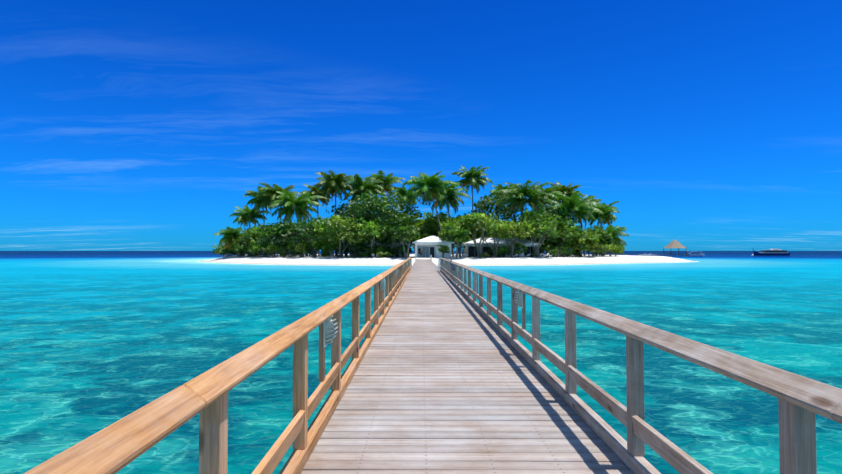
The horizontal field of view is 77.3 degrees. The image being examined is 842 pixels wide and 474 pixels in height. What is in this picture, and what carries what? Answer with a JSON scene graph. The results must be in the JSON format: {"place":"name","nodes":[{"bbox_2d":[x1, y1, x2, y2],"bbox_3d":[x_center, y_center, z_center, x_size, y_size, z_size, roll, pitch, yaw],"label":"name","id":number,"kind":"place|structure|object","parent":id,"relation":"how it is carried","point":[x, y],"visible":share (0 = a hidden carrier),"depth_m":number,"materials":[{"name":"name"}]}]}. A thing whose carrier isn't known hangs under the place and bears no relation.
{"place":"outdoors","nodes":[
{"label":"outdoors","id":0,"kind":"place"},
{"bbox_2d":[0,251,841,473],"bbox_3d":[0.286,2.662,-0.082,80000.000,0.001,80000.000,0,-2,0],"label":"sea","id":1,"kind":"structure","parent":0,"point":[92,342],"depth_m":16.36,"materials":[{"name":"liquid"}]},
{"bbox_2d":[571,254,679,255],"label":"jetty","id":2,"kind":"object","parent":1,"relation":"on","point":[634,254],"visible":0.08,"depth_m":241.31,"materials":[{"name":"brown wood"}]},
{"bbox_2d":[685,251,704,255],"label":"speed boat","id":3,"kind":"object","parent":1,"relation":"on","point":[695,254],"visible":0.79,"depth_m":260.70,"materials":[{"name":"white"}]},
{"bbox_2d":[753,249,789,255],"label":"boat","id":4,"kind":"object","parent":1,"relation":"on","point":[774,252],"visible":0.85,"depth_m":298.08,"materials":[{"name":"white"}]},
{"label":"pier substructure","id":5,"kind":"object","parent":1,"relation":"in","visible":0},
{"bbox_2d":[301,259,633,473],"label":"pier deck","id":6,"kind":"structure","parent":5,"relation":"on","point":[447,378],"depth_m":5.38,"materials":[{"name":"brown wood"}]},
{"bbox_2d":[24,258,410,473],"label":"pier railing","id":7,"kind":"object","parent":6,"relation":"on","point":[116,446],"visible":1,"depth_m":2.81,"materials":[{"name":"brown wood"}]},
{"bbox_2d":[323,315,337,346],"bbox_3d":[-0.875,0.874,4.947,0.166,0.300,0.170,0,-2,0],"label":"deck lamp","id":8,"kind":"object","parent":7,"relation":"attached to","point":[329,328],"visible":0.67,"depth_m":4.89,"materials":[{"name":"white metal"}]},
{"bbox_2d":[381,278,385,290],"bbox_3d":[-0.869,1.052,11.745,0.166,0.300,0.170,0,-2,0],"label":"deck lamp","id":9,"kind":"object","parent":7,"relation":"attached to","point":[382,284],"visible":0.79,"depth_m":11.69,"materials":[{"name":"white metal"}]},
{"bbox_2d":[430,255,439,268],"bbox_3d":[1.653,2.942,68.183,0.048,1.024,47.548,0,-2,0],"label":"steel handrail","id":10,"kind":"object","parent":6,"relation":"on","point":[438,261],"visible":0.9,"depth_m":49.21,"materials":[{"name":"silver metal"}]},
{"bbox_2d":[440,257,841,473],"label":"pier railing","id":11,"kind":"object","parent":6,"relation":"on","point":[803,401],"visible":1,"depth_m":3.87,"materials":[{"name":"grey wood"}]},
{"bbox_2d":[449,257,454,274],"bbox_3d":[1.562,1.435,25.958,0.640,0.913,0.221,0,-2,0],"label":"heron","id":12,"kind":"object","parent":11,"relation":"attached to","point":[452,267],"visible":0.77,"depth_m":25.91,"materials":[{"name":"grey"}]},
{"bbox_2d":[514,290,522,308],"bbox_3d":[1.548,0.959,8.214,0.166,0.300,0.170,0,-2,0],"label":"deck lamp","id":13,"kind":"object","parent":11,"relation":"attached to","point":[519,297],"visible":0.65,"depth_m":8.16,"materials":[{"name":"white metal"}]},
{"bbox_2d":[0,0,841,250],"label":"sky","id":14,"kind":"structure","parent":0,"point":[126,125],"materials":[{"name":"blue"}]},
{"bbox_2d":[197,254,698,265],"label":"sandy beach","id":15,"kind":"structure","parent":0,"point":[466,261],"depth_m":104.66,"materials":[{"name":"white sand"}]},
{"bbox_2d":[213,182,363,256],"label":"palm trees","id":16,"kind":"object","parent":15,"relation":"on","point":[264,197],"visible":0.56,"depth_m":140.73,"materials":[{"name":"green plant"}]},
{"bbox_2d":[232,191,419,257],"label":"trees","id":17,"kind":"object","parent":15,"relation":"on","point":[318,229],"visible":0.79,"depth_m":109.97,"materials":[{"name":"green plant"}]},
{"bbox_2d":[224,193,519,257],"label":"trees","id":18,"kind":"object","parent":15,"relation":"on","point":[471,223],"visible":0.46,"depth_m":121.66,"materials":[{"name":"green plant"}]},
{"bbox_2d":[348,241,410,256],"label":"bungalow","id":19,"kind":"object","parent":15,"relation":"on","point":[390,246],"visible":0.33,"depth_m":112.26,"materials":[{"name":"white paint"}]},
{"bbox_2d":[275,236,488,256],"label":"tree trunks","id":20,"kind":"object","parent":15,"relation":"on","point":[333,241],"depth_m":115.85,"materials":[{"name":"brown plant"}]},
{"bbox_2d":[315,165,492,256],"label":"palm trees","id":21,"kind":"object","parent":15,"relation":"on","point":[437,190],"visible":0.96,"depth_m":127.05,"materials":[{"name":"green plant"}]},
{"bbox_2d":[242,237,581,255],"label":"tree trunks","id":22,"kind":"object","parent":15,"relation":"on","point":[345,252],"depth_m":139.03,"materials":[{"name":"brown plant"}]},
{"bbox_2d":[211,241,624,257],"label":"shrubs","id":23,"kind":"object","parent":15,"relation":"on","point":[566,249],"visible":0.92,"depth_m":112.54,"materials":[{"name":"green plant"}]},
{"bbox_2d":[229,226,619,256],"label":"tree trunks","id":24,"kind":"object","parent":15,"relation":"on","point":[436,233],"depth_m":123.39,"materials":[{"name":"brown plant"}]},
{"bbox_2d":[243,219,607,256],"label":"tree trunks","id":25,"kind":"object","parent":15,"relation":"on","point":[454,247],"visible":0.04,"depth_m":120.10,"materials":[{"name":"brown plant"}]},
{"bbox_2d":[412,236,453,257],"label":"pavilion","id":26,"kind":"structure","parent":15,"relation":"on","point":[427,246],"depth_m":104.48,"materials":[{"name":"white paint"}]},
{"bbox_2d":[269,180,628,256],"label":"palm trees","id":27,"kind":"object","parent":15,"relation":"on","point":[592,211],"visible":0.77,"depth_m":120.71,"materials":[{"name":"green plant"}]},
{"bbox_2d":[338,218,560,257],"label":"trees","id":28,"kind":"object","parent":15,"relation":"on","point":[403,234],"visible":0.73,"depth_m":104.92,"materials":[{"name":"green plant"}]},
{"bbox_2d":[289,213,624,255],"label":"tree trunks","id":29,"kind":"object","parent":15,"relation":"on","point":[543,246],"visible":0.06,"depth_m":120.01,"materials":[{"name":"brown plant"}]},
{"bbox_2d":[268,253,649,257],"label":"sun loungers","id":30,"kind":"object","parent":15,"relation":"on","point":[464,255],"visible":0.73,"depth_m":109.56,"materials":[{"name":"white"}]},
{"bbox_2d":[392,181,601,255],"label":"palm trees","id":31,"kind":"object","parent":15,"relation":"on","point":[568,191],"visible":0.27,"depth_m":149.14,"materials":[{"name":"green plant"}]},
{"bbox_2d":[462,238,539,256],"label":"bungalow","id":32,"kind":"object","parent":15,"relation":"on","point":[470,250],"visible":0.54,"depth_m":113.52,"materials":[{"name":"white paint"}]},
{"bbox_2d":[490,202,624,257],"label":"trees","id":33,"kind":"object","parent":15,"relation":"on","point":[571,235],"visible":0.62,"depth_m":115.49,"materials":[{"name":"green plant"}]},
{"bbox_2d":[663,240,689,256],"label":"thatched gazebo","id":34,"kind":"object","parent":15,"relation":"on","point":[675,244],"visible":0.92,"depth_m":247.16,"materials":[{"name":"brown wood"}]}
]}

